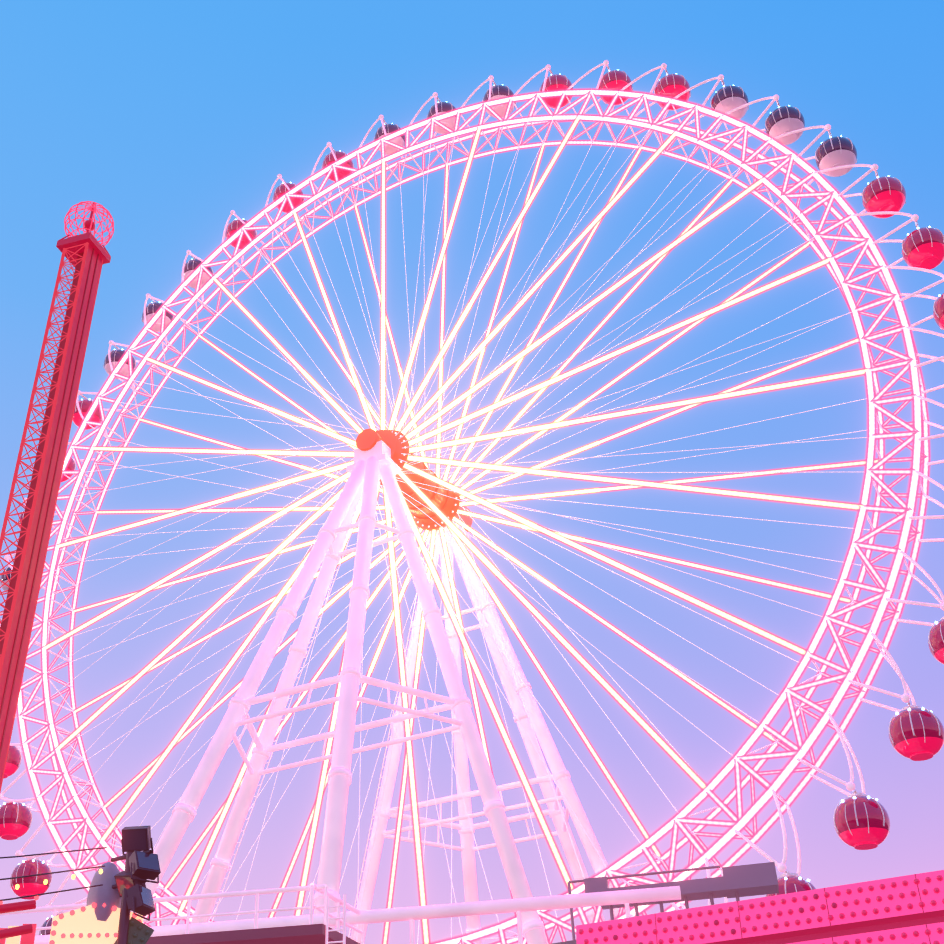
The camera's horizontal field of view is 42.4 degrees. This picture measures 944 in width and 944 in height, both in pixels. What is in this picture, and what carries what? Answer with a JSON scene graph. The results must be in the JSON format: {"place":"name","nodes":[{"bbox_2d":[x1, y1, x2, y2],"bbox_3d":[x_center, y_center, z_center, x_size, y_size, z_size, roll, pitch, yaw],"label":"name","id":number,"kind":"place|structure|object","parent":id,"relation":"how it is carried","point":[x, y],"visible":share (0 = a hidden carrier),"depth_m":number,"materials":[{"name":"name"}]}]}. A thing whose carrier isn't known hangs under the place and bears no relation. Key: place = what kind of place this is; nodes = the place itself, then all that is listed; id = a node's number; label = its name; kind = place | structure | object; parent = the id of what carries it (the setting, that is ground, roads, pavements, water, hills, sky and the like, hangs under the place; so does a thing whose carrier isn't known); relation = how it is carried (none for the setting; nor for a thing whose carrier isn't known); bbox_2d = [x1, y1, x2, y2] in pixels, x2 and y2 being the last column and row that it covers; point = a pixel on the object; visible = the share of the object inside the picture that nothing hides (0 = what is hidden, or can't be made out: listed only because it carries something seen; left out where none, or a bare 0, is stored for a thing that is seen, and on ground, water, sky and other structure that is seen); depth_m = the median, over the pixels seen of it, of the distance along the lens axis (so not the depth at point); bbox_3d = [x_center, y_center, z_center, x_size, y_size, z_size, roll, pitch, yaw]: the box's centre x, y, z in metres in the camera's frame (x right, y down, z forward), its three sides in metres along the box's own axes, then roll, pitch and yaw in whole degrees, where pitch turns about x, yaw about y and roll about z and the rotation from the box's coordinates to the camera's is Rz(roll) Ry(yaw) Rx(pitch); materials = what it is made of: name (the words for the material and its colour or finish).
{"place":"outdoors","nodes":[
{"label":"outdoors","id":0,"kind":"place"},
{"bbox_2d":[0,900,35,938],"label":"beams","id":1,"kind":"structure","parent":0,"point":[17,930],"depth_m":19.07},
{"bbox_2d":[0,203,110,784],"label":"drop tower","id":2,"kind":"structure","parent":0,"point":[93,242],"depth_m":71.23,"materials":[{"name":"red metal"}]},
{"bbox_2d":[0,242,102,791],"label":"drop tower leds","id":3,"kind":"object","parent":2,"relation":"attached to","point":[27,421],"visible":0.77,"depth_m":72.47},
{"bbox_2d":[64,201,113,246],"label":"wire sphere","id":4,"kind":"object","parent":2,"relation":"on","point":[89,207],"visible":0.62,"depth_m":81.98,"materials":[{"name":"pink metal"}]},
{"bbox_2d":[146,924,359,943],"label":"station roof","id":5,"kind":"structure","parent":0,"point":[308,934],"depth_m":34.37,"materials":[{"name":"red metal"}]},
{"bbox_2d":[0,883,680,943],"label":"roof railing","id":6,"kind":"object","parent":5,"relation":"on","point":[355,916],"visible":0.81,"depth_m":37.38,"materials":[{"name":"white metal"}]},
{"bbox_2d":[47,118,877,943],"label":"wheel cables","id":7,"kind":"object","parent":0,"point":[467,510],"visible":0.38,"depth_m":72.47,"materials":[{"name":"white metal"}]},
{"bbox_2d":[0,60,943,916],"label":"cabin support arms","id":8,"kind":"object","parent":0,"point":[850,784],"visible":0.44,"depth_m":66.19},
{"bbox_2d":[3,746,21,778],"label":"gondola","id":9,"kind":"object","parent":8,"relation":"attached to","point":[13,762],"visible":0.48,"depth_m":79.24,"materials":[{"name":"red"}]},
{"bbox_2d":[0,796,31,839],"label":"gondola","id":10,"kind":"object","parent":8,"relation":"attached to","point":[15,820],"visible":0.9,"depth_m":76.03,"materials":[{"name":"red"}]},
{"bbox_2d":[10,854,51,899],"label":"gondola","id":11,"kind":"object","parent":8,"relation":"attached to","point":[32,885],"visible":0.88,"depth_m":72.98,"materials":[{"name":"red"}]},
{"bbox_2d":[39,911,65,934],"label":"gondola","id":12,"kind":"object","parent":8,"relation":"attached to","point":[47,922],"visible":0.23,"depth_m":70.11,"materials":[{"name":"white"}]},
{"bbox_2d":[765,869,815,896],"bbox_3d":[14.079,18.792,53.370,2.400,2.400,2.520,-15,-35,22],"label":"gondola","id":13,"kind":"object","parent":8,"relation":"attached to","point":[788,882],"visible":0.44,"depth_m":52.87,"materials":[{"name":"red"}]},
{"bbox_2d":[833,789,889,849],"bbox_3d":[17.178,15.336,53.682,2.400,2.400,2.520,-15,-35,22],"label":"gondola","id":14,"kind":"object","parent":8,"relation":"attached to","point":[861,821],"visible":1,"depth_m":52.83,"materials":[{"name":"red"}]},
{"bbox_2d":[862,170,905,218],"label":"gondola","id":15,"kind":"object","parent":8,"relation":"attached to","point":[886,193],"visible":0.85,"depth_m":68.32,"materials":[{"name":"red"}]},
{"bbox_2d":[888,702,943,760],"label":"gondola","id":16,"kind":"object","parent":8,"relation":"attached to","point":[915,732],"visible":1,"depth_m":53.56,"materials":[{"name":"red"}]},
{"bbox_2d":[902,221,943,269],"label":"gondola","id":17,"kind":"object","parent":8,"relation":"attached to","point":[922,247],"visible":1,"depth_m":65.46,"materials":[{"name":"red"}]},
{"bbox_2d":[928,617,943,664],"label":"gondola","id":18,"kind":"object","parent":8,"relation":"attached to","point":[936,640],"visible":0.98,"depth_m":55.13,"materials":[{"name":"red"}]},
{"bbox_2d":[933,293,943,329],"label":"gondola","id":19,"kind":"object","parent":8,"relation":"attached to","point":[938,311],"visible":1,"depth_m":63.29,"materials":[{"name":"red"}]},
{"bbox_2d":[0,0,943,943],"label":"sky","id":20,"kind":"structure","parent":0,"point":[172,117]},
{"bbox_2d":[17,89,929,943],"bbox_3d":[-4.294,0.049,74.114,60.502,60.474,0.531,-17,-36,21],"label":"wheel rim chords","id":21,"kind":"object","parent":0,"point":[761,801],"visible":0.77,"depth_m":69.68,"materials":[{"name":"white metal"}]},
{"bbox_2d":[19,91,927,943],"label":"ferris wheel truss","id":22,"kind":"object","parent":21,"relation":"attached to","point":[831,621],"visible":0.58,"depth_m":69.17,"materials":[{"name":"white metal"}]},
{"bbox_2d":[23,96,925,943],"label":"wheel rim ties","id":23,"kind":"object","parent":21,"relation":"attached to","point":[251,278],"visible":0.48,"depth_m":81.71,"materials":[{"name":"white metal"}]},
{"label":"ground","id":24,"kind":"structure","parent":0,"visible":0},
{"bbox_2d":[86,826,160,943],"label":"floodlight mast","id":25,"kind":"object","parent":24,"relation":"on","point":[127,891],"visible":0.96,"depth_m":19.66,"materials":[{"name":"grey metal"}]},
{"bbox_2d":[0,847,106,900],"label":"overhead wires","id":26,"kind":"object","parent":25,"relation":"attached to","point":[52,873],"visible":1,"depth_m":19.54,"materials":[{"name":"grey metal"}]},
{"bbox_2d":[15,869,102,889],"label":"string lights","id":27,"kind":"object","parent":26,"relation":"hanging from","point":[73,876],"visible":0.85,"depth_m":19.36},
{"bbox_2d":[0,905,153,943],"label":"marquee sign","id":28,"kind":"object","parent":25,"relation":"attached to","point":[85,922],"visible":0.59,"depth_m":19.41,"materials":[{"name":"yellow"}]},
{"bbox_2d":[49,903,141,943],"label":"light bulbs","id":29,"kind":"object","parent":28,"relation":"attached to","point":[72,935],"visible":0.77,"depth_m":19.38,"materials":[{"name":"glass"}]},
{"bbox_2d":[127,921,148,943],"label":"light bulbs","id":30,"kind":"object","parent":28,"relation":"attached to","point":[135,935],"visible":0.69,"depth_m":19.36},
{"bbox_2d":[131,456,624,943],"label":"support legs","id":31,"kind":"object","parent":24,"relation":"on","point":[333,532],"visible":0.85,"depth_m":62.86,"materials":[{"name":"white metal"}]},
{"bbox_2d":[0,558,12,592],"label":"gondola","id":32,"kind":"object","parent":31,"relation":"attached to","point":[3,578],"visible":0.17,"depth_m":86.86,"materials":[{"name":"white"}]},
{"bbox_2d":[18,510,24,529],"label":"gondola","id":33,"kind":"object","parent":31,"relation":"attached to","point":[21,516],"visible":0.06,"depth_m":89.22,"materials":[{"name":"red"}]},
{"bbox_2d":[61,458,75,481],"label":"gondola","id":34,"kind":"object","parent":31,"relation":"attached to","point":[71,465],"visible":0.15,"depth_m":91.54,"materials":[{"name":"red"}]},
{"bbox_2d":[72,394,101,429],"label":"gondola","id":35,"kind":"object","parent":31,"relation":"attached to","point":[85,404],"visible":0.48,"depth_m":92.61,"materials":[{"name":"red"}]},
{"bbox_2d":[103,344,135,378],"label":"gondola","id":36,"kind":"object","parent":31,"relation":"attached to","point":[116,355],"visible":0.42,"depth_m":93.76,"materials":[{"name":"white"}]},
{"bbox_2d":[142,298,173,331],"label":"gondola","id":37,"kind":"object","parent":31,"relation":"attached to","point":[152,308],"visible":0.46,"depth_m":94.49,"materials":[{"name":"white"}]},
{"bbox_2d":[181,255,212,288],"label":"gondola","id":38,"kind":"object","parent":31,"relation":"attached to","point":[191,265],"visible":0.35,"depth_m":94.77,"materials":[{"name":"white"}]},
{"bbox_2d":[225,215,256,248],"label":"gondola","id":39,"kind":"object","parent":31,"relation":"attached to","point":[233,226],"visible":0.44,"depth_m":94.71,"materials":[{"name":"red"}]},
{"bbox_2d":[273,178,304,212],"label":"gondola","id":40,"kind":"object","parent":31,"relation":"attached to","point":[281,189],"visible":0.48,"depth_m":94.16,"materials":[{"name":"red"}]},
{"bbox_2d":[322,146,353,181],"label":"gondola","id":41,"kind":"object","parent":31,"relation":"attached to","point":[329,158],"visible":0.4,"depth_m":93.19,"materials":[{"name":"red"}]},
{"bbox_2d":[374,119,404,154],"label":"gondola","id":42,"kind":"object","parent":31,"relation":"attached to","point":[389,129],"visible":0.44,"depth_m":91.82,"materials":[{"name":"white"}]},
{"bbox_2d":[346,428,472,544],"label":"wheel hub","id":43,"kind":"object","parent":31,"relation":"attached to","point":[389,447],"visible":0.54,"depth_m":73.32,"materials":[{"name":"orange metal"}]},
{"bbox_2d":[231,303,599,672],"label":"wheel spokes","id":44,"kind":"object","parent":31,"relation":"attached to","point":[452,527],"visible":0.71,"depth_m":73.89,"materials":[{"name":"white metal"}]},
{"bbox_2d":[427,97,459,133],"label":"gondola","id":45,"kind":"object","parent":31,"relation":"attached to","point":[444,107],"visible":0.52,"depth_m":90.08,"materials":[{"name":"white"}]},
{"bbox_2d":[43,116,879,943],"bbox_3d":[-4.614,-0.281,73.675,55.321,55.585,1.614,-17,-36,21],"label":"wheel spokes","id":46,"kind":"object","parent":31,"relation":"attached to","point":[605,684],"visible":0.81,"depth_m":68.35,"materials":[{"name":"white metal"}]},
{"bbox_2d":[482,80,515,117],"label":"gondola","id":47,"kind":"object","parent":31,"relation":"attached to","point":[499,91],"visible":0.62,"depth_m":87.99,"materials":[{"name":"white"}]},
{"bbox_2d":[539,69,572,108],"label":"gondola","id":48,"kind":"object","parent":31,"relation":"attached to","point":[557,82],"visible":0.54,"depth_m":85.61,"materials":[{"name":"red"}]},
{"bbox_2d":[598,65,632,105],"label":"gondola","id":49,"kind":"object","parent":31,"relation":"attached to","point":[616,79],"visible":0.75,"depth_m":82.95,"materials":[{"name":"red"}]},
{"bbox_2d":[654,69,690,110],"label":"gondola","id":50,"kind":"object","parent":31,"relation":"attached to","point":[672,85],"visible":0.73,"depth_m":80.15,"materials":[{"name":"red"}]},
{"bbox_2d":[710,80,748,122],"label":"gondola","id":51,"kind":"object","parent":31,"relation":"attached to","point":[725,99],"visible":0.79,"depth_m":77.25,"materials":[{"name":"white"}]},
{"bbox_2d":[765,100,804,144],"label":"gondola","id":52,"kind":"object","parent":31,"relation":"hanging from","point":[782,120],"visible":0.85,"depth_m":74.29,"materials":[{"name":"white"}]},
{"bbox_2d":[815,130,856,176],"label":"gondola","id":53,"kind":"object","parent":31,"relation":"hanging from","point":[832,152],"visible":0.96,"depth_m":71.30,"materials":[{"name":"white"}]},
{"bbox_2d":[552,940,576,943],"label":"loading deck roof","id":54,"kind":"structure","parent":24,"relation":"on","point":[571,942],"depth_m":37.56,"materials":[{"name":"metal"}]},
{"bbox_2d":[567,862,778,939],"bbox_3d":[7.859,17.685,46.882,8.146,4.595,1.407,-8,-33,10],"label":"railing","id":55,"kind":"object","parent":54,"relation":"on","point":[736,882],"depth_m":47.03,"materials":[{"name":"grey metal"}]},
{"bbox_2d":[576,870,943,943],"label":"marquee","id":56,"kind":"object","parent":24,"relation":"on","point":[883,923],"visible":0.96,"depth_m":16.63,"materials":[{"name":"pink metal"}]},
{"bbox_2d":[579,875,943,943],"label":"light bulbs","id":57,"kind":"object","parent":56,"relation":"attached to","point":[916,881],"visible":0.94,"depth_m":16.71,"materials":[{"name":"glass"}]}
]}

